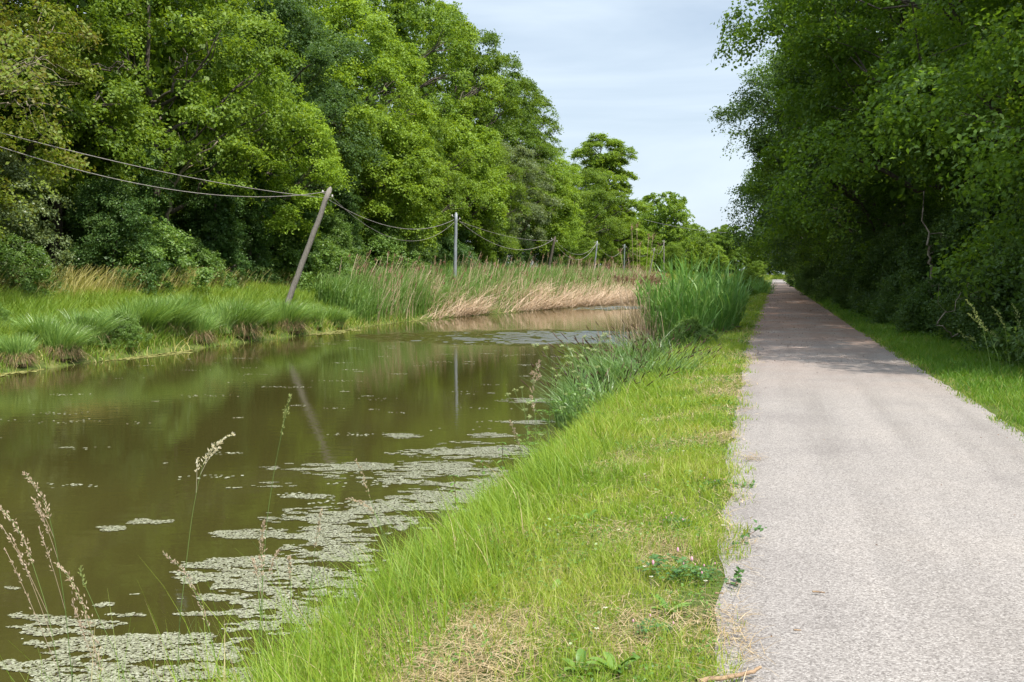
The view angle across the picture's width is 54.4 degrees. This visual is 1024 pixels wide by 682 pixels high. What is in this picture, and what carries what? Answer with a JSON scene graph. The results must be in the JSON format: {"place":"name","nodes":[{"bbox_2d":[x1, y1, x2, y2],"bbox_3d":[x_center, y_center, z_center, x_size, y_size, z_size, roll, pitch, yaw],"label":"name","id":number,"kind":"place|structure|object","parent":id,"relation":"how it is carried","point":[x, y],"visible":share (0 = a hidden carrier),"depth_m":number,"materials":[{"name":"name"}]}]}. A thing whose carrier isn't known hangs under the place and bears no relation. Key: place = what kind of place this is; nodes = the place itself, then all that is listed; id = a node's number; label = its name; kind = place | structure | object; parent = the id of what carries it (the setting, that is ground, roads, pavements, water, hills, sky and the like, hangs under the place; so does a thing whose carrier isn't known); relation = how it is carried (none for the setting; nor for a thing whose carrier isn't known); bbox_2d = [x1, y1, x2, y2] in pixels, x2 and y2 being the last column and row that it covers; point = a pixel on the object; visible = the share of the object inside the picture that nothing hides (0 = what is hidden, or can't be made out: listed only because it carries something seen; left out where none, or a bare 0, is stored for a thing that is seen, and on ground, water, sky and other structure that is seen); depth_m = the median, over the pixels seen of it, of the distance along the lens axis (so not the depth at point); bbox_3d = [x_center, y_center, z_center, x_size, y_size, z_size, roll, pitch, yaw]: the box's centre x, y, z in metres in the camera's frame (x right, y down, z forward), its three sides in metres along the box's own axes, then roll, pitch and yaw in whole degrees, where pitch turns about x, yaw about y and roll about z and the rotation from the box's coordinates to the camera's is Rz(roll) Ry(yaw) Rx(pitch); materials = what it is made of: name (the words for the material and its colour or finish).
{"place":"outdoors","nodes":[
{"label":"outdoors","id":0,"kind":"place"},
{"bbox_2d":[0,290,704,681],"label":"water","id":1,"kind":"structure","parent":0,"point":[132,468],"depth_m":13.15,"materials":[{"name":"liquid"}]},
{"bbox_2d":[0,339,563,681],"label":"floating weed","id":2,"kind":"object","parent":1,"relation":"on","point":[154,637],"visible":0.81,"depth_m":7.62,"materials":[{"name":"plant"}]},
{"bbox_2d":[0,305,596,376],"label":"duckweed","id":3,"kind":"object","parent":1,"relation":"on","point":[186,351],"visible":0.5,"depth_m":29.08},
{"bbox_2d":[305,249,668,324],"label":"reeds","id":4,"kind":"object","parent":1,"relation":"in","point":[348,293],"visible":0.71,"depth_m":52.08,"materials":[{"name":"plant"}]},
{"bbox_2d":[410,272,663,318],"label":"fallen reeds","id":5,"kind":"object","parent":1,"relation":"on","point":[546,304],"visible":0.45,"depth_m":63.88,"materials":[{"name":"plant"}]},
{"bbox_2d":[520,354,679,428],"bbox_3d":[1.380,0.782,15.517,2.636,1.002,3.633,1,4,8],"label":"sedge clump","id":6,"kind":"object","parent":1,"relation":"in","point":[565,419],"visible":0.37,"depth_m":15.15,"materials":[{"name":"plant"}]},
{"bbox_2d":[575,221,730,356],"bbox_3d":[3.868,-1.609,29.191,4.427,4.020,10.378,1,4,19],"label":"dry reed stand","id":7,"kind":"object","parent":1,"relation":"in","point":[636,321],"visible":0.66,"depth_m":28.90,"materials":[{"name":"plant"}]},
{"bbox_2d":[0,295,749,681],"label":"bank grass","id":8,"kind":"structure","parent":0,"point":[324,629],"depth_m":5.30,"materials":[{"name":"plant"}]},
{"bbox_2d":[15,0,895,274],"label":"sky","id":9,"kind":"structure","parent":0,"point":[637,73],"materials":[{"name":"white"}]},
{"bbox_2d":[0,278,1023,681],"bbox_3d":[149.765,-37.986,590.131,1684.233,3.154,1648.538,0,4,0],"label":"ground","id":10,"kind":"structure","parent":0,"point":[466,632],"depth_m":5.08,"materials":[{"name":"green plant"}]},
{"bbox_2d":[0,332,46,367],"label":"sedge tussock","id":11,"kind":"object","parent":10,"relation":"on","point":[22,348],"visible":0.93,"depth_m":23.57,"materials":[{"name":"plant"}]},
{"bbox_2d":[0,505,60,681],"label":"grass stalk","id":12,"kind":"object","parent":10,"relation":"on","point":[8,537],"depth_m":4.27,"materials":[{"name":"plant"}]},
{"bbox_2d":[1,311,65,345],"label":"sedge tussock","id":13,"kind":"object","parent":10,"relation":"on","point":[22,321],"visible":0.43,"depth_m":25.02,"materials":[{"name":"plant"}]},
{"bbox_2d":[0,228,67,298],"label":"bramble shrub","id":14,"kind":"object","parent":10,"relation":"on","point":[15,256],"visible":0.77,"depth_m":30.80,"materials":[{"name":"green plant"}]},
{"bbox_2d":[0,149,78,295],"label":"silver shrub","id":15,"kind":"object","parent":10,"relation":"on","point":[12,169],"visible":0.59,"depth_m":32.01,"materials":[{"name":"green plant"}]},
{"bbox_2d":[22,471,72,681],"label":"grass stalk","id":16,"kind":"object","parent":10,"relation":"on","point":[39,512],"depth_m":4.37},
{"bbox_2d":[0,0,107,247],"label":"field maple","id":17,"kind":"object","parent":10,"relation":"on","point":[55,56],"visible":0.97,"depth_m":28.26,"materials":[{"name":"green plant"}]},
{"bbox_2d":[32,321,105,361],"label":"sedge tussock","id":18,"kind":"object","parent":10,"relation":"on","point":[61,340],"visible":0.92,"depth_m":25.00,"materials":[{"name":"plant"}]},
{"bbox_2d":[53,562,102,681],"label":"grass stalk","id":19,"kind":"object","parent":10,"relation":"on","point":[76,611],"depth_m":4.09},
{"bbox_2d":[51,307,131,344],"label":"sedge tussock","id":20,"kind":"object","parent":10,"relation":"on","point":[106,323],"visible":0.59,"depth_m":26.88,"materials":[{"name":"plant"}]},
{"bbox_2d":[0,0,190,281],"bbox_3d":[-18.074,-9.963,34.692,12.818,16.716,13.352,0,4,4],"label":"oak tree","id":21,"kind":"object","parent":10,"relation":"on","point":[122,92],"visible":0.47,"depth_m":35.33,"materials":[{"name":"green plant"}]},
{"bbox_2d":[0,0,192,270],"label":"tall oak","id":22,"kind":"object","parent":10,"relation":"on","point":[57,205],"visible":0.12,"depth_m":44.19,"materials":[{"name":"green plant"}]},
{"bbox_2d":[59,175,178,297],"bbox_3d":[-14.431,-3.794,36.097,4.527,4.446,4.414,-2,4,-25],"label":"silver shrub","id":23,"kind":"object","parent":10,"relation":"on","point":[118,199],"visible":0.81,"depth_m":35.62,"materials":[{"name":"green plant"}]},
{"bbox_2d":[106,310,152,347],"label":"bramble shrub","id":24,"kind":"object","parent":10,"relation":"on","point":[133,322],"visible":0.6,"depth_m":27.85,"materials":[{"name":"green plant"}]},
{"bbox_2d":[62,212,218,291],"bbox_3d":[-14.263,-3.376,37.821,5.689,3.384,5.452,-2,4,-28],"label":"bramble shrub","id":25,"kind":"object","parent":10,"relation":"on","point":[172,239],"visible":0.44,"depth_m":37.59,"materials":[{"name":"green plant"}]},
{"bbox_2d":[117,145,183,281],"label":"ivy column","id":26,"kind":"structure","parent":10,"relation":"on","point":[153,208],"depth_m":39.53,"materials":[{"name":"green plant"}]},
{"bbox_2d":[109,295,191,336],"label":"sedge tussock","id":27,"kind":"object","parent":10,"relation":"on","point":[151,318],"visible":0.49,"depth_m":29.30,"materials":[{"name":"plant"}]},
{"bbox_2d":[0,0,319,213],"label":"ash tree","id":28,"kind":"object","parent":10,"relation":"on","point":[232,145],"visible":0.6,"depth_m":40.85,"materials":[{"name":"green plant"}]},
{"bbox_2d":[68,0,257,205],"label":"tall oak","id":29,"kind":"object","parent":10,"relation":"on","point":[169,29],"visible":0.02,"depth_m":50.18,"materials":[{"name":"green plant"}]},
{"bbox_2d":[134,294,215,338],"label":"sedge tussock","id":30,"kind":"object","parent":10,"relation":"on","point":[185,318],"visible":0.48,"depth_m":30.27,"materials":[{"name":"plant"}]},
{"bbox_2d":[163,237,238,290],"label":"bramble shrub","id":31,"kind":"object","parent":10,"relation":"on","point":[204,257],"visible":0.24,"depth_m":40.70,"materials":[{"name":"green plant"}]},
{"bbox_2d":[176,431,235,681],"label":"grass stalk","id":32,"kind":"object","parent":10,"relation":"on","point":[214,448],"depth_m":4.65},
{"bbox_2d":[183,310,230,344],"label":"sedge tussock","id":33,"kind":"object","parent":10,"relation":"on","point":[205,325],"visible":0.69,"depth_m":31.18,"materials":[{"name":"plant"}]},
{"bbox_2d":[177,150,254,291],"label":"ivy column","id":34,"kind":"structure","parent":10,"relation":"on","point":[211,224],"depth_m":42.61,"materials":[{"name":"green plant"}]},
{"bbox_2d":[197,304,244,335],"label":"sedge tussock","id":35,"kind":"object","parent":10,"relation":"on","point":[228,325],"visible":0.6,"depth_m":32.78,"materials":[{"name":"plant"}]},
{"bbox_2d":[169,187,278,286],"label":"hazel shrub","id":36,"kind":"object","parent":10,"relation":"on","point":[183,196],"visible":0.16,"depth_m":45.07,"materials":[{"name":"green plant"}]},
{"bbox_2d":[208,295,288,339],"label":"sedge tussock","id":37,"kind":"object","parent":10,"relation":"on","point":[248,323],"visible":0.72,"depth_m":33.38,"materials":[{"name":"plant"}]},
{"bbox_2d":[221,152,290,286],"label":"ivy column","id":38,"kind":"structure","parent":10,"relation":"on","point":[259,241],"depth_m":45.99,"materials":[{"name":"green plant"}]},
{"bbox_2d":[161,64,356,281],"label":"young tree","id":39,"kind":"object","parent":10,"relation":"on","point":[281,222],"visible":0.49,"depth_m":46.20,"materials":[{"name":"green plant"}]},
{"bbox_2d":[245,519,279,678],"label":"grass stalk","id":40,"kind":"object","parent":10,"relation":"on","point":[261,548],"depth_m":4.47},
{"bbox_2d":[0,262,537,374],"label":"meadow grass","id":41,"kind":"structure","parent":10,"relation":"on","point":[82,295],"depth_m":32.73,"materials":[{"name":"plant"}]},
{"bbox_2d":[169,0,388,266],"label":"dark tree","id":42,"kind":"object","parent":10,"relation":"on","point":[328,99],"visible":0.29,"depth_m":51.78,"materials":[{"name":"green plant"}]},
{"bbox_2d":[263,155,317,278],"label":"ivy column","id":43,"kind":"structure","parent":10,"relation":"on","point":[307,213],"depth_m":50.77,"materials":[{"name":"green plant"}]},
{"bbox_2d":[267,297,324,333],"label":"sedge tussock","id":44,"kind":"object","parent":10,"relation":"on","point":[295,318],"visible":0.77,"depth_m":36.76,"materials":[{"name":"plant"}]},
{"bbox_2d":[252,218,357,291],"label":"bramble shrub","id":45,"kind":"object","parent":10,"relation":"on","point":[323,246],"visible":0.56,"depth_m":48.66,"materials":[{"name":"green plant"}]},
{"bbox_2d":[285,187,332,303],"bbox_3d":[-8.308,-3.343,39.865,2.391,5.634,0.262,0,4,0],"label":"telephone pole","id":46,"kind":"object","parent":10,"relation":"on","point":[295,281],"visible":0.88,"depth_m":39.76,"materials":[{"name":"wood"}]},
{"bbox_2d":[230,0,388,146],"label":"tall oak","id":47,"kind":"object","parent":10,"relation":"on","point":[311,3],"visible":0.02,"depth_m":64.50,"materials":[{"name":"green plant"}]},
{"bbox_2d":[305,208,364,280],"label":"hazel shrub","id":48,"kind":"object","parent":10,"relation":"on","point":[343,236],"visible":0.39,"depth_m":54.15,"materials":[{"name":"green plant"}]},
{"bbox_2d":[240,0,437,266],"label":"acacia tree","id":49,"kind":"object","parent":10,"relation":"on","point":[391,64],"visible":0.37,"depth_m":59.30,"materials":[{"name":"green plant"}]},
{"bbox_2d":[320,305,357,326],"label":"sedge tussock","id":50,"kind":"object","parent":10,"relation":"on","point":[340,318],"visible":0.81,"depth_m":40.69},
{"bbox_2d":[318,179,368,278],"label":"ivy column","id":51,"kind":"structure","parent":10,"relation":"on","point":[347,202],"depth_m":56.82,"materials":[{"name":"green plant"}]},
{"bbox_2d":[313,119,453,265],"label":"hornbeam tree","id":52,"kind":"object","parent":10,"relation":"on","point":[428,190],"visible":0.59,"depth_m":59.19,"materials":[{"name":"green plant"}]},
{"bbox_2d":[333,221,435,275],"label":"bramble shrub","id":53,"kind":"object","parent":10,"relation":"on","point":[396,246],"visible":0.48,"depth_m":58.26,"materials":[{"name":"green plant"}]},
{"bbox_2d":[317,0,476,184],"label":"tall oak","id":54,"kind":"object","parent":10,"relation":"on","point":[403,11],"visible":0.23,"depth_m":75.75,"materials":[{"name":"green plant"}]},
{"bbox_2d":[393,215,441,269],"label":"hazel shrub","id":55,"kind":"object","parent":10,"relation":"on","point":[425,254],"visible":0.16,"depth_m":65.64,"materials":[{"name":"green plant"}]},
{"bbox_2d":[342,88,495,261],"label":"oak tree","id":56,"kind":"object","parent":10,"relation":"on","point":[456,175],"visible":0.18,"depth_m":68.77,"materials":[{"name":"green plant"}]},
{"bbox_2d":[362,0,507,234],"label":"tall oak","id":57,"kind":"object","parent":10,"relation":"on","point":[492,84],"visible":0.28,"depth_m":83.29,"materials":[{"name":"green plant"}]},
{"bbox_2d":[382,112,516,249],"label":"hornbeam tree","id":58,"kind":"object","parent":10,"relation":"on","point":[483,173],"visible":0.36,"depth_m":75.64,"materials":[{"name":"green plant"}]},
{"bbox_2d":[427,233,482,269],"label":"bramble shrub","id":59,"kind":"object","parent":10,"relation":"on","point":[446,251],"visible":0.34,"depth_m":71.46,"materials":[{"name":"green plant"}]},
{"bbox_2d":[391,19,530,196],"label":"tall oak","id":60,"kind":"object","parent":10,"relation":"on","point":[480,60],"visible":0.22,"depth_m":91.80,"materials":[{"name":"green plant"}]},
{"bbox_2d":[437,143,533,261],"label":"field maple","id":61,"kind":"object","parent":10,"relation":"on","point":[513,243],"visible":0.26,"depth_m":83.83,"materials":[{"name":"green plant"}]},
{"bbox_2d":[464,224,506,274],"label":"hazel shrub","id":62,"kind":"object","parent":10,"relation":"on","point":[478,247],"visible":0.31,"depth_m":80.06,"materials":[{"name":"green plant"}]},
{"bbox_2d":[439,51,560,262],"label":"tall oak","id":63,"kind":"object","parent":10,"relation":"on","point":[526,83],"visible":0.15,"depth_m":99.51,"materials":[{"name":"green plant"}]},
{"bbox_2d":[470,138,563,263],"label":"willow tree","id":64,"kind":"object","parent":10,"relation":"on","point":[537,218],"visible":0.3,"depth_m":89.48,"materials":[{"name":"green plant"}]},
{"bbox_2d":[474,113,561,232],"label":"dark tree","id":65,"kind":"object","parent":10,"relation":"on","point":[549,150],"visible":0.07,"depth_m":97.71,"materials":[{"name":"green plant"}]},
{"bbox_2d":[297,305,760,681],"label":"herb leaves","id":66,"kind":"object","parent":10,"relation":"on","point":[570,643],"visible":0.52,"depth_m":5.74,"materials":[{"name":"green plant"}]},
{"bbox_2d":[483,77,574,186],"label":"tall oak","id":67,"kind":"object","parent":10,"relation":"on","point":[549,121],"visible":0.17,"depth_m":107.21,"materials":[{"name":"green plant"}]},
{"bbox_2d":[276,320,782,681],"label":"hay","id":68,"kind":"object","parent":10,"relation":"on","point":[510,646],"visible":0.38,"depth_m":4.63,"materials":[{"name":"plant"}]},
{"bbox_2d":[503,159,582,254],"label":"hornbeam tree","id":69,"kind":"object","parent":10,"relation":"on","point":[554,227],"visible":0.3,"depth_m":97.37,"materials":[{"name":"green plant"}]},
{"bbox_2d":[526,343,575,450],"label":"umbel plant","id":70,"kind":"object","parent":10,"relation":"on","point":[550,401],"visible":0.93,"depth_m":10.71,"materials":[{"name":"green plant"}]},
{"bbox_2d":[524,150,587,255],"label":"ash tree","id":71,"kind":"object","parent":10,"relation":"on","point":[564,163],"visible":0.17,"depth_m":107.87,"materials":[{"name":"green plant"}]},
{"bbox_2d":[567,237,604,271],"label":"hazel shrub","id":72,"kind":"object","parent":10,"relation":"on","point":[582,245],"visible":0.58,"depth_m":120.67,"materials":[{"name":"green plant"}]},
{"bbox_2d":[550,162,634,256],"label":"round tree","id":73,"kind":"object","parent":10,"relation":"on","point":[601,208],"visible":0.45,"depth_m":128.69,"materials":[{"name":"green plant"}]},
{"bbox_2d":[553,132,654,267],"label":"swamp cypress","id":74,"kind":"object","parent":10,"relation":"on","point":[611,160],"visible":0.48,"depth_m":141.32,"materials":[{"name":"green plant"}]},
{"bbox_2d":[532,349,678,398],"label":"sedge clump","id":75,"kind":"object","parent":10,"relation":"on","point":[584,380],"visible":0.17,"depth_m":17.61,"materials":[{"name":"plant"}]},
{"bbox_2d":[589,237,626,271],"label":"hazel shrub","id":76,"kind":"object","parent":10,"relation":"on","point":[615,259],"visible":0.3,"depth_m":135.12,"materials":[{"name":"green plant"}]},
{"bbox_2d":[545,329,727,381],"bbox_3d":[2.555,0.421,19.804,4.441,1.225,3.222,2,5,33],"label":"sedge clump","id":77,"kind":"object","parent":10,"relation":"on","point":[608,350],"visible":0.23,"depth_m":19.93,"materials":[{"name":"plant"}]},
{"bbox_2d":[573,337,720,386],"bbox_3d":[2.241,0.376,17.301,3.028,0.835,2.197,2,4,29],"label":"sedge clump","id":78,"kind":"object","parent":10,"relation":"on","point":[602,367],"visible":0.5,"depth_m":17.20,"materials":[{"name":"plant"}]},
{"bbox_2d":[586,318,738,365],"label":"sedge clump","id":79,"kind":"object","parent":10,"relation":"on","point":[651,344],"visible":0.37,"depth_m":23.13,"materials":[{"name":"plant"}]},
{"bbox_2d":[635,547,696,579],"bbox_3d":[0.809,1.160,5.215,0.310,0.109,0.325,-2,4,-30],"label":"clover patch","id":80,"kind":"object","parent":10,"relation":"on","point":[654,556],"visible":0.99,"depth_m":5.17,"materials":[{"name":"green plant"}]},
{"bbox_2d":[632,191,701,273],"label":"round tree","id":81,"kind":"object","parent":10,"relation":"on","point":[673,209],"visible":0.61,"depth_m":215.85,"materials":[{"name":"green plant"}]},
{"bbox_2d":[656,242,690,273],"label":"hazel shrub","id":82,"kind":"object","parent":10,"relation":"on","point":[671,247],"visible":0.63,"depth_m":201.78,"materials":[{"name":"green plant"}]},
{"bbox_2d":[627,247,752,346],"bbox_3d":[5.323,-1.307,29.163,3.841,2.798,5.092,1,4,15],"label":"reed clump","id":83,"kind":"object","parent":10,"relation":"on","point":[695,299],"visible":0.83,"depth_m":28.03,"materials":[{"name":"green plant"}]},
{"bbox_2d":[664,316,718,348],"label":"bramble shrub","id":84,"kind":"object","parent":10,"relation":"on","point":[696,327],"visible":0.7,"depth_m":23.77,"materials":[{"name":"green plant"}]},
{"bbox_2d":[679,224,722,278],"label":"round tree","id":85,"kind":"object","parent":10,"relation":"on","point":[702,237],"visible":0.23,"depth_m":232.03,"materials":[{"name":"green plant"}]},
{"bbox_2d":[707,224,751,274],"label":"round tree","id":86,"kind":"object","parent":10,"relation":"on","point":[732,254],"visible":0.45,"depth_m":306.72,"materials":[{"name":"green plant"}]},
{"bbox_2d":[726,80,876,274],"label":"oak tree","id":87,"kind":"object","parent":10,"relation":"on","point":[791,259],"visible":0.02,"depth_m":63.53,"materials":[{"name":"green plant"}]},
{"bbox_2d":[720,19,1006,289],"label":"maple tree","id":88,"kind":"object","parent":10,"relation":"on","point":[756,187],"visible":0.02,"depth_m":51.53,"materials":[{"name":"green plant"}]},
{"bbox_2d":[705,0,1023,267],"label":"maple tree","id":89,"kind":"object","parent":10,"relation":"on","point":[746,105],"visible":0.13,"depth_m":42.03,"materials":[{"name":"green plant"}]},
{"bbox_2d":[707,0,1023,268],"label":"oak tree","id":90,"kind":"object","parent":10,"relation":"on","point":[796,93],"visible":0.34,"depth_m":34.30,"materials":[{"name":"green plant"}]},
{"bbox_2d":[735,0,1023,251],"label":"maple tree","id":91,"kind":"object","parent":10,"relation":"on","point":[807,42],"visible":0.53,"depth_m":28.33,"materials":[{"name":"green plant"}]},
{"bbox_2d":[864,263,934,324],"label":"bramble shrub","id":92,"kind":"object","parent":10,"relation":"on","point":[890,279],"visible":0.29,"depth_m":30.70,"materials":[{"name":"green plant"}]},
{"bbox_2d":[854,205,970,316],"bbox_3d":[14.443,-2.621,33.971,5.328,4.033,5.707,3,5,41],"label":"hazel shrub","id":93,"kind":"object","parent":10,"relation":"on","point":[898,234],"visible":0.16,"depth_m":33.83,"materials":[{"name":"green plant"}]},
{"bbox_2d":[892,264,968,333],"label":"bramble shrub","id":94,"kind":"object","parent":10,"relation":"on","point":[907,302],"visible":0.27,"depth_m":25.77,"materials":[{"name":"green plant"}]},
{"bbox_2d":[869,195,993,325],"bbox_3d":[13.590,-2.322,29.033,5.707,4.033,5.328,1,4,8],"label":"hazel shrub","id":95,"kind":"object","parent":10,"relation":"on","point":[944,224],"visible":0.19,"depth_m":29.31,"materials":[{"name":"green plant"}]},
{"bbox_2d":[842,0,1023,308],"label":"maple tree","id":96,"kind":"object","parent":10,"relation":"on","point":[1012,177],"visible":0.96,"depth_m":18.99,"materials":[{"name":"green plant"}]},
{"bbox_2d":[917,270,1002,341],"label":"bramble shrub","id":97,"kind":"object","parent":10,"relation":"on","point":[939,302],"visible":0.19,"depth_m":22.87,"materials":[{"name":"green plant"}]},
{"bbox_2d":[897,174,1023,333],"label":"hazel shrub","id":98,"kind":"object","parent":10,"relation":"on","point":[960,225],"visible":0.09,"depth_m":24.91,"materials":[{"name":"green plant"}]},
{"bbox_2d":[938,259,1023,354],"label":"bramble shrub","id":99,"kind":"object","parent":10,"relation":"on","point":[990,317],"visible":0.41,"depth_m":19.50,"materials":[{"name":"green plant"}]},
{"bbox_2d":[946,190,1023,350],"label":"hazel shrub","id":100,"kind":"object","parent":10,"relation":"on","point":[1017,216],"visible":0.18,"depth_m":19.73,"materials":[{"name":"green plant"}]},
{"bbox_2d":[972,216,1023,366],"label":"hazel shrub","id":101,"kind":"object","parent":10,"relation":"on","point":[1011,349],"visible":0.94,"depth_m":17.00,"materials":[{"name":"green plant"}]},
{"bbox_2d":[714,279,1023,681],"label":"path","id":102,"kind":"structure","parent":0,"point":[891,453],"depth_m":6.42,"materials":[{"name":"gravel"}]},
{"bbox_2d":[786,280,1023,440],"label":"verge grass","id":103,"kind":"structure","parent":0,"point":[917,343],"depth_m":17.32,"materials":[{"name":"plant"}]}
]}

